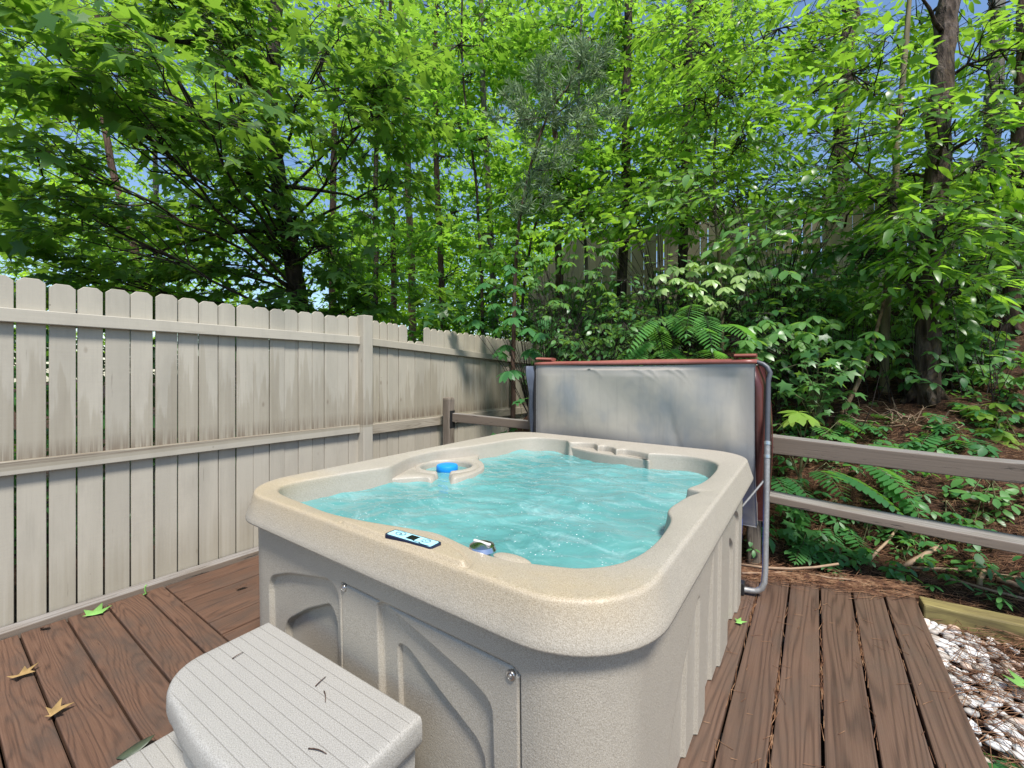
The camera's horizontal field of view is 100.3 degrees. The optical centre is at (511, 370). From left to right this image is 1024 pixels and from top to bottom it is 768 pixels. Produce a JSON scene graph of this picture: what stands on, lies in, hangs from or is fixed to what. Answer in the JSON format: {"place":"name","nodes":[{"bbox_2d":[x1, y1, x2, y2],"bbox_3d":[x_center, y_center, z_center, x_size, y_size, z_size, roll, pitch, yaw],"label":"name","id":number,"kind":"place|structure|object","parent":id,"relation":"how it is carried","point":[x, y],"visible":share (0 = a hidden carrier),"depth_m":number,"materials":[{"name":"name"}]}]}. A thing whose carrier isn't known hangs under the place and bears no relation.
{"place":"outdoors","nodes":[
{"label":"outdoors","id":0,"kind":"place"},
{"bbox_2d":[0,0,1015,381],"label":"sky","id":1,"kind":"structure","parent":0,"point":[978,8],"materials":[{"name":"blue"}]},
{"bbox_2d":[0,275,1023,767],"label":"ground","id":2,"kind":"structure","parent":0,"point":[942,407],"depth_m":3.26,"materials":[{"name":"brown soil"}]},
{"bbox_2d":[0,0,239,444],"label":"maple tree","id":3,"kind":"object","parent":2,"relation":"on","point":[109,149],"visible":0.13,"depth_m":8.28,"materials":[{"name":"green plant"}]},
{"bbox_2d":[41,0,266,287],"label":"birch tree","id":4,"kind":"object","parent":2,"relation":"on","point":[155,187],"visible":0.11,"depth_m":9.18,"materials":[{"name":"green plant"}]},
{"bbox_2d":[0,0,455,374],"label":"sweetgum tree","id":5,"kind":"object","parent":2,"relation":"on","point":[133,119],"visible":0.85,"depth_m":3.84,"materials":[{"name":"green plant"}]},
{"bbox_2d":[0,275,544,640],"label":"picket fence","id":6,"kind":"object","parent":2,"relation":"on","point":[315,391],"visible":0.73,"depth_m":2.70,"materials":[{"name":"beige paint"}]},
{"bbox_2d":[14,282,541,564],"bbox_3d":[-2.830,0.036,5.253,3.851,3.319,8.925,0,0,35],"label":"hedgerow","id":7,"kind":"object","parent":2,"relation":"on","point":[432,318],"visible":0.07,"depth_m":6.26,"materials":[{"name":"green plant"}]},
{"bbox_2d":[227,0,422,307],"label":"maple tree","id":8,"kind":"object","parent":2,"relation":"on","point":[332,186],"visible":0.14,"depth_m":10.83,"materials":[{"name":"green plant"}]},
{"bbox_2d":[0,0,754,358],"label":"woods","id":9,"kind":"object","parent":2,"relation":"on","point":[548,254],"visible":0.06,"depth_m":15.69,"materials":[{"name":"green plant"}]},
{"bbox_2d":[307,0,477,321],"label":"maple tree","id":10,"kind":"object","parent":2,"relation":"on","point":[399,232],"visible":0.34,"depth_m":8.35,"materials":[{"name":"green plant"}]},
{"bbox_2d":[306,0,504,342],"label":"pine tree","id":11,"kind":"object","parent":2,"relation":"on","point":[411,266],"visible":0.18,"depth_m":10.41,"materials":[{"name":"green plant"}]},
{"bbox_2d":[304,0,512,323],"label":"maple tree","id":12,"kind":"object","parent":2,"relation":"on","point":[386,200],"visible":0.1,"depth_m":9.54,"materials":[{"name":"green plant"}]},
{"bbox_2d":[375,0,539,330],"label":"maple tree","id":13,"kind":"object","parent":2,"relation":"on","point":[462,248],"visible":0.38,"depth_m":8.00,"materials":[{"name":"green plant"}]},
{"bbox_2d":[378,0,545,333],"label":"maple tree","id":14,"kind":"object","parent":2,"relation":"on","point":[469,132],"visible":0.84,"depth_m":6.83,"materials":[{"name":"green plant"}]},
{"bbox_2d":[393,0,586,337],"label":"pine tree","id":15,"kind":"object","parent":2,"relation":"on","point":[482,101],"visible":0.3,"depth_m":7.78,"materials":[{"name":"green plant"}]},
{"bbox_2d":[491,397,526,434],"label":"creeper","id":16,"kind":"object","parent":2,"relation":"on","point":[520,401],"visible":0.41,"depth_m":4.22,"materials":[{"name":"green plant"}]},
{"bbox_2d":[452,265,580,413],"bbox_3d":[0.067,-0.048,4.767,1.522,2.198,0.727,0,0,-5],"label":"sapling","id":17,"kind":"object","parent":2,"relation":"on","point":[501,355],"visible":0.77,"depth_m":4.69,"materials":[{"name":"green plant"}]},
{"bbox_2d":[469,229,620,360],"bbox_3d":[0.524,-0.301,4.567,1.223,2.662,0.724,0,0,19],"label":"shrub","id":18,"kind":"object","parent":2,"relation":"on","point":[562,287],"visible":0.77,"depth_m":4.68,"materials":[{"name":"green plant"}]},
{"bbox_2d":[463,135,645,340],"bbox_3d":[0.496,-1.729,6.778,2.847,4.363,2.406,0,0,-35],"label":"maple tree","id":19,"kind":"object","parent":2,"relation":"on","point":[575,177],"visible":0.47,"depth_m":6.55,"materials":[{"name":"green plant"}]},
{"bbox_2d":[481,29,636,431],"bbox_3d":[0.680,-1.997,5.732,1.919,5.600,1.796,0,0,15],"label":"pine sapling","id":20,"kind":"object","parent":2,"relation":"on","point":[526,120],"visible":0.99,"depth_m":5.54,"materials":[{"name":"green plant"}]},
{"bbox_2d":[467,0,665,346],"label":"oak tree","id":21,"kind":"object","parent":2,"relation":"on","point":[552,133],"visible":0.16,"depth_m":8.13,"materials":[{"name":"green plant"}]},
{"bbox_2d":[476,0,685,357],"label":"maple tree","id":22,"kind":"object","parent":2,"relation":"on","point":[610,27],"visible":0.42,"depth_m":7.00,"materials":[{"name":"green plant"}]},
{"bbox_2d":[508,0,718,323],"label":"oak tree","id":23,"kind":"object","parent":2,"relation":"on","point":[629,14],"visible":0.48,"depth_m":6.87,"materials":[{"name":"green plant"}]},
{"bbox_2d":[516,249,724,378],"bbox_3d":[1.037,-0.196,4.538,2.086,1.969,1.444,0,0,35],"label":"shrub","id":24,"kind":"object","parent":2,"relation":"on","point":[618,332],"visible":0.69,"depth_m":4.40,"materials":[{"name":"green plant"}]},
{"bbox_2d":[530,163,734,355],"bbox_3d":[1.458,-1.157,5.316,2.495,2.575,1.444,0,0,1],"label":"sourwood sapling","id":25,"kind":"object","parent":2,"relation":"on","point":[626,217],"visible":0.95,"depth_m":5.35,"materials":[{"name":"green plant"}]},
{"bbox_2d":[616,305,756,365],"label":"fern","id":26,"kind":"object","parent":2,"relation":"on","point":[631,355],"visible":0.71,"depth_m":3.60,"materials":[{"name":"green plant"}]},
{"bbox_2d":[593,0,822,207],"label":"oak tree","id":27,"kind":"object","parent":2,"relation":"on","point":[757,57],"visible":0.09,"depth_m":8.96,"materials":[{"name":"green plant"}]},
{"bbox_2d":[652,262,767,358],"bbox_3d":[2.024,-0.289,4.232,1.217,1.557,0.832,0,0,-41],"label":"shrub","id":28,"kind":"object","parent":2,"relation":"on","point":[712,282],"visible":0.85,"depth_m":4.19,"materials":[{"name":"green plant"}]},
{"bbox_2d":[574,0,862,345],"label":"oak tree","id":29,"kind":"object","parent":2,"relation":"on","point":[721,183],"visible":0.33,"depth_m":6.81,"materials":[{"name":"green plant"}]},
{"bbox_2d":[443,397,1023,565],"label":"split rail fence","id":30,"kind":"object","parent":2,"relation":"on","point":[998,469],"visible":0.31,"depth_m":2.60,"materials":[{"name":"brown wood"}]},
{"bbox_2d":[630,161,852,372],"bbox_3d":[2.291,-0.943,4.209,2.564,2.052,1.202,0,0,-22],"label":"sourwood sapling","id":31,"kind":"object","parent":2,"relation":"on","point":[738,241],"visible":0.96,"depth_m":4.26,"materials":[{"name":"green plant"}]},
{"bbox_2d":[742,525,762,557],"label":"maple seedling","id":32,"kind":"object","parent":2,"relation":"on","point":[753,551],"visible":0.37,"depth_m":3.00,"materials":[{"name":"green plant"}]},
{"bbox_2d":[491,236,1023,438],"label":"undergrowth","id":33,"kind":"object","parent":2,"relation":"on","point":[974,341],"visible":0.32,"depth_m":4.77,"materials":[{"name":"green plant"}]},
{"bbox_2d":[528,155,1022,342],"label":"privacy fence","id":34,"kind":"object","parent":2,"relation":"on","point":[606,271],"visible":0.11,"depth_m":8.33,"materials":[{"name":"grey wood"}]},
{"bbox_2d":[669,272,900,399],"bbox_3d":[2.721,-0.302,4.489,2.276,1.394,1.414,0,0,-12],"label":"shrub","id":35,"kind":"object","parent":2,"relation":"on","point":[887,283],"visible":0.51,"depth_m":4.38,"materials":[{"name":"green plant"}]},
{"bbox_2d":[771,475,815,509],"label":"fern","id":36,"kind":"object","parent":2,"relation":"on","point":[790,484],"visible":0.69,"depth_m":3.15,"materials":[{"name":"green plant"}]},
{"bbox_2d":[774,504,817,549],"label":"maple seedling","id":37,"kind":"object","parent":2,"relation":"on","point":[797,529],"visible":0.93,"depth_m":3.10,"materials":[{"name":"green plant"}]},
{"bbox_2d":[776,410,822,493],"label":"buckeye plant","id":38,"kind":"object","parent":2,"relation":"on","point":[797,417],"visible":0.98,"depth_m":3.16,"materials":[{"name":"green plant"}]},
{"bbox_2d":[741,261,875,348],"bbox_3d":[3.106,-0.598,4.689,1.030,1.278,1.042,0,0,-2],"label":"viburnum shrub","id":39,"kind":"object","parent":2,"relation":"on","point":[841,296],"visible":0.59,"depth_m":4.54,"materials":[{"name":"green plant"}]},
{"bbox_2d":[607,0,1022,358],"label":"sourwood tree","id":40,"kind":"object","parent":2,"relation":"on","point":[738,61],"visible":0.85,"depth_m":5.05,"materials":[{"name":"green plant"}]},
{"bbox_2d":[731,316,900,393],"bbox_3d":[2.797,-0.101,3.860,1.741,0.840,0.870,0,0,-36],"label":"shrub","id":41,"kind":"object","parent":2,"relation":"on","point":[856,351],"visible":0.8,"depth_m":3.84,"materials":[{"name":"green plant"}]},
{"bbox_2d":[773,420,864,490],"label":"fern","id":42,"kind":"object","parent":2,"relation":"on","point":[849,425],"visible":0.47,"depth_m":3.47,"materials":[{"name":"green plant"}]},
{"bbox_2d":[776,334,867,438],"bbox_3d":[2.613,0.165,3.636,1.070,1.004,0.552,0,0,-28],"label":"maple seedling","id":43,"kind":"object","parent":2,"relation":"on","point":[834,363],"visible":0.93,"depth_m":3.69,"materials":[{"name":"green plant"}]},
{"bbox_2d":[716,594,934,767],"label":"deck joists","id":44,"kind":"object","parent":2,"relation":"on","point":[822,723],"depth_m":1.79,"materials":[{"name":"brown wood"}]},
{"bbox_2d":[0,555,988,767],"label":"deck","id":45,"kind":"structure","parent":44,"relation":"on","point":[113,670],"depth_m":1.79,"materials":[{"name":"brown wood"}]},
{"bbox_2d":[7,662,38,677],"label":"fallen leaf","id":46,"kind":"object","parent":45,"relation":"on","point":[25,670],"visible":1,"depth_m":1.82,"materials":[{"name":"plant"}]},
{"bbox_2d":[46,698,73,716],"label":"fallen leaf","id":47,"kind":"object","parent":45,"relation":"on","point":[56,708],"visible":1,"depth_m":1.62,"materials":[{"name":"plant"}]},
{"bbox_2d":[84,603,111,615],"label":"fallen leaf","id":48,"kind":"object","parent":45,"relation":"on","point":[98,610],"visible":1,"depth_m":2.28,"materials":[{"name":"green plant"}]},
{"bbox_2d":[116,735,153,759],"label":"fallen leaf","id":49,"kind":"object","parent":45,"relation":"on","point":[135,748],"visible":0.94,"depth_m":1.45,"materials":[{"name":"green plant"}]},
{"bbox_2d":[111,622,421,767],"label":"tub steps","id":50,"kind":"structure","parent":45,"relation":"on","point":[259,702],"depth_m":1.13,"materials":[{"name":"grey plastic"}]},
{"bbox_2d":[245,432,752,767],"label":"hot tub","id":51,"kind":"object","parent":45,"relation":"on","point":[475,654],"visible":0.73,"depth_m":1.19,"materials":[{"name":"beige plastic"}]},
{"bbox_2d":[436,462,457,472],"bbox_3d":[-0.389,0.659,2.561,0.128,0.194,0.128,0,0,35],"label":"chemical floater","id":52,"kind":"object","parent":51,"relation":"in","point":[447,467],"visible":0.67,"depth_m":2.51,"materials":[{"name":"blue plastic"}]},
{"bbox_2d":[300,449,708,567],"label":"water","id":53,"kind":"structure","parent":51,"relation":"in","point":[552,508],"depth_m":1.90,"materials":[{"name":"teal liquid"}]},
{"bbox_2d":[572,360,772,595],"bbox_3d":[0.847,0.615,2.999,1.666,1.367,0.322,0,0,35],"label":"cover lifter","id":54,"kind":"object","parent":45,"relation":"on","point":[761,587],"visible":0.7,"depth_m":2.53,"materials":[{"name":"metal"}]},
{"bbox_2d":[524,353,772,527],"bbox_3d":[0.898,0.446,3.212,1.803,1.108,0.385,0,0,35],"label":"hot tub cover","id":55,"kind":"object","parent":54,"relation":"on","point":[714,404],"visible":0.6,"depth_m":2.93,"materials":[{"name":"grey plastic"}]},
{"bbox_2d":[735,618,745,623],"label":"fallen leaf","id":56,"kind":"object","parent":45,"relation":"on","point":[739,621],"visible":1,"depth_m":2.20,"materials":[{"name":"green plant"}]},
{"bbox_2d":[742,571,791,573],"bbox_3d":[1.616,1.281,2.701,0.332,0.016,0.022,0,0,-4],"label":"fallen stick","id":57,"kind":"object","parent":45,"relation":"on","point":[760,572],"visible":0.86,"depth_m":2.69,"materials":[{"name":"brown wood"}]},
{"bbox_2d":[741,563,838,569],"bbox_3d":[1.766,1.241,2.717,0.558,0.076,0.047,0,0,13],"label":"fallen stick","id":58,"kind":"object","parent":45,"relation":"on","point":[791,568],"visible":0.88,"depth_m":2.70,"materials":[{"name":"brown wood"}]},
{"bbox_2d":[815,574,875,585],"bbox_3d":[2.038,1.282,2.613,0.308,0.017,0.020,0,0,24],"label":"fallen stick","id":59,"kind":"object","parent":45,"relation":"on","point":[822,576],"visible":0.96,"depth_m":2.63,"materials":[{"name":"brown wood"}]},
{"bbox_2d":[633,310,1023,610],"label":"ground cover","id":60,"kind":"object","parent":2,"relation":"on","point":[979,560],"visible":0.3,"depth_m":3.06,"materials":[{"name":"green plant"}]},
{"bbox_2d":[788,533,871,573],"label":"fern","id":61,"kind":"object","parent":2,"relation":"on","point":[848,550],"visible":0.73,"depth_m":2.90,"materials":[{"name":"green plant"}]},
{"bbox_2d":[825,543,850,580],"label":"seedling","id":62,"kind":"object","parent":2,"relation":"on","point":[834,555],"visible":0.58,"depth_m":2.87,"materials":[{"name":"green plant"}]},
{"bbox_2d":[810,499,868,555],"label":"fern","id":63,"kind":"object","parent":2,"relation":"on","point":[849,540],"visible":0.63,"depth_m":3.05,"materials":[{"name":"green plant"}]},
{"bbox_2d":[668,211,1021,337],"bbox_3d":[4.961,-0.819,5.843,5.673,2.476,2.372,0,0,4],"label":"shrub","id":64,"kind":"object","parent":2,"relation":"on","point":[832,266],"visible":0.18,"depth_m":5.73,"materials":[{"name":"green plant"}]},
{"bbox_2d":[808,462,903,514],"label":"fern","id":65,"kind":"object","parent":2,"relation":"on","point":[871,492],"visible":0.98,"depth_m":3.02,"materials":[{"name":"green plant"}]},
{"bbox_2d":[690,328,1023,767],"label":"pine needles","id":66,"kind":"object","parent":2,"relation":"on","point":[811,577],"visible":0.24,"depth_m":2.63,"materials":[{"name":"plant"}]},
{"bbox_2d":[823,412,899,440],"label":"fern","id":67,"kind":"object","parent":2,"relation":"on","point":[854,421],"visible":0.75,"depth_m":3.78,"materials":[{"name":"green plant"}]},
{"bbox_2d":[713,0,1016,301],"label":"hickory tree","id":68,"kind":"object","parent":2,"relation":"on","point":[841,131],"visible":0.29,"depth_m":6.29,"materials":[{"name":"green plant"}]},
{"bbox_2d":[861,523,870,545],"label":"seedling","id":69,"kind":"object","parent":2,"relation":"on","point":[865,532],"visible":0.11,"depth_m":3.05,"materials":[{"name":"green plant"}]},
{"bbox_2d":[741,0,1023,393],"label":"maple tree","id":70,"kind":"object","parent":2,"relation":"on","point":[894,196],"visible":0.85,"depth_m":4.15,"materials":[{"name":"green plant"}]},
{"bbox_2d":[872,529,897,559],"bbox_3d":[2.576,1.170,2.935,0.407,0.229,0.028,0,0,-21],"label":"fallen stick","id":71,"kind":"object","parent":2,"relation":"on","point":[886,542],"visible":0.64,"depth_m":2.93,"materials":[{"name":"beige wood"}]},
{"bbox_2d":[796,211,976,433],"bbox_3d":[3.767,-0.352,4.365,1.440,2.226,1.581,0,0,35],"label":"maple tree","id":72,"kind":"object","parent":2,"relation":"on","point":[852,248],"visible":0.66,"depth_m":4.19,"materials":[{"name":"green plant"}]},
{"bbox_2d":[864,441,916,450],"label":"fern","id":73,"kind":"object","parent":2,"relation":"on","point":[892,446],"visible":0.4,"depth_m":3.43,"materials":[{"name":"green plant"}]},
{"bbox_2d":[860,465,928,517],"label":"fern","id":74,"kind":"object","parent":2,"relation":"on","point":[886,482],"visible":0.89,"depth_m":3.02,"materials":[{"name":"green plant"}]},
{"bbox_2d":[822,399,978,430],"bbox_3d":[3.399,0.381,3.896,1.084,0.246,0.861,0,0,35],"label":"brush pile","id":75,"kind":"object","parent":2,"relation":"on","point":[900,422],"visible":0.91,"depth_m":3.71,"materials":[{"name":"brown wood"}]},
{"bbox_2d":[895,543,910,563],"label":"seedling","id":76,"kind":"object","parent":2,"relation":"on","point":[902,551],"visible":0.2,"depth_m":2.88,"materials":[{"name":"green plant"}]},
{"bbox_2d":[796,0,1023,406],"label":"pine tree","id":77,"kind":"object","parent":2,"relation":"on","point":[935,160],"visible":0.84,"depth_m":3.90,"materials":[{"name":"green plant"}]},
{"bbox_2d":[894,507,936,553],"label":"seedling","id":78,"kind":"object","parent":2,"relation":"on","point":[913,541],"visible":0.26,"depth_m":2.90,"materials":[{"name":"green plant"}]},
{"bbox_2d":[902,545,941,568],"bbox_3d":[2.675,1.220,2.796,0.275,0.149,0.042,0,0,-7],"label":"fallen stick","id":79,"kind":"object","parent":2,"relation":"on","point":[911,562],"visible":0.77,"depth_m":2.79,"materials":[{"name":"beige wood"}]},
{"bbox_2d":[837,188,1023,324],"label":"maple sapling","id":80,"kind":"object","parent":2,"relation":"on","point":[980,232],"visible":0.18,"depth_m":4.68,"materials":[{"name":"green plant"}]},
{"bbox_2d":[895,363,971,389],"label":"seedling","id":81,"kind":"object","parent":2,"relation":"on","point":[933,385],"visible":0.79,"depth_m":3.89,"materials":[{"name":"green plant"}]},
{"bbox_2d":[901,418,1001,457],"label":"fern","id":82,"kind":"object","parent":2,"relation":"on","point":[934,439],"visible":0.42,"depth_m":3.42,"materials":[{"name":"green plant"}]},
{"bbox_2d":[880,0,1023,293],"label":"oak tree","id":83,"kind":"object","parent":2,"relation":"on","point":[996,5],"visible":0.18,"depth_m":5.93,"materials":[{"name":"green plant"}]},
{"bbox_2d":[886,0,1023,334],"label":"oak tree","id":84,"kind":"object","parent":2,"relation":"on","point":[994,254],"visible":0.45,"depth_m":4.87,"materials":[{"name":"green plant"}]},
{"bbox_2d":[938,500,983,581],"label":"fern","id":85,"kind":"object","parent":2,"relation":"on","point":[954,561],"visible":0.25,"depth_m":2.74,"materials":[{"name":"green plant"}]},
{"bbox_2d":[909,334,1019,376],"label":"shrub","id":86,"kind":"object","parent":2,"relation":"on","point":[1008,354],"visible":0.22,"depth_m":4.34,"materials":[{"name":"green plant"}]},
{"bbox_2d":[910,566,1020,577],"bbox_3d":[2.790,1.246,2.647,0.490,0.069,0.052,0,0,29],"label":"fallen stick","id":87,"kind":"object","parent":2,"relation":"on","point":[936,568],"visible":0.54,"depth_m":2.68,"materials":[{"name":"brown wood"}]},
{"bbox_2d":[919,596,1023,648],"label":"landscape timber","id":88,"kind":"object","parent":2,"relation":"on","point":[946,613],"visible":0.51,"depth_m":2.23,"materials":[{"name":"beige wood"}]},
{"bbox_2d":[976,569,986,589],"bbox_3d":[2.814,1.257,2.565,0.139,0.103,0.036,0,0,-34],"label":"fallen stick","id":89,"kind":"object","parent":2,"relation":"on","point":[980,581],"visible":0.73,"depth_m":2.57,"materials":[{"name":"brown wood"}]},
{"bbox_2d":[942,577,1023,599],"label":"fallen stick","id":90,"kind":"object","parent":2,"relation":"on","point":[987,589],"visible":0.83,"depth_m":2.49,"materials":[{"name":"brown wood"}]},
{"bbox_2d":[943,253,1023,331],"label":"maple seedling","id":91,"kind":"object","parent":2,"relation":"on","point":[984,296],"visible":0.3,"depth_m":4.37,"materials":[{"name":"green plant"}]},
{"bbox_2d":[948,479,1023,514],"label":"seedling","id":92,"kind":"object","parent":2,"relation":"on","point":[1004,495],"visible":0.98,"depth_m":2.88,"materials":[{"name":"green plant"}]},
{"bbox_2d":[963,492,1013,528],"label":"seedling","id":93,"kind":"object","parent":2,"relation":"on","point":[996,514],"visible":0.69,"depth_m":2.85,"materials":[{"name":"green plant"}]},
{"bbox_2d":[955,401,1023,449],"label":"shrub","id":94,"kind":"object","parent":2,"relation":"on","point":[1005,436],"visible":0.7,"depth_m":3.56,"materials":[{"name":"green plant"}]},
{"bbox_2d":[985,753,1022,767],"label":"seedling","id":95,"kind":"object","parent":2,"relation":"on","point":[996,765],"visible":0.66,"depth_m":1.45,"materials":[{"name":"green plant"}]},
{"bbox_2d":[996,576,1020,587],"bbox_3d":[2.916,1.244,2.494,0.031,0.036,0.113,0,0,-32],"label":"fallen stick","id":96,"kind":"object","parent":2,"relation":"on","point":[1013,583],"visible":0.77,"depth_m":2.49,"materials":[{"name":"brown wood"}]},
{"bbox_2d":[1005,392,1023,406],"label":"seedling","id":97,"kind":"object","parent":2,"relation":"on","point":[1013,396],"visible":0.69,"depth_m":3.79,"materials":[{"name":"green plant"}]},
{"bbox_2d":[924,618,1023,767],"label":"gravel","id":98,"kind":"structure","parent":0,"point":[935,628],"depth_m":1.84,"materials":[{"name":"white gravel"}]},
{"bbox_2d":[1002,669,1023,687],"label":"fallen leaf","id":99,"kind":"object","parent":98,"relation":"on","point":[1018,681],"visible":1,"depth_m":1.82,"materials":[{"name":"green plant"}]}
]}

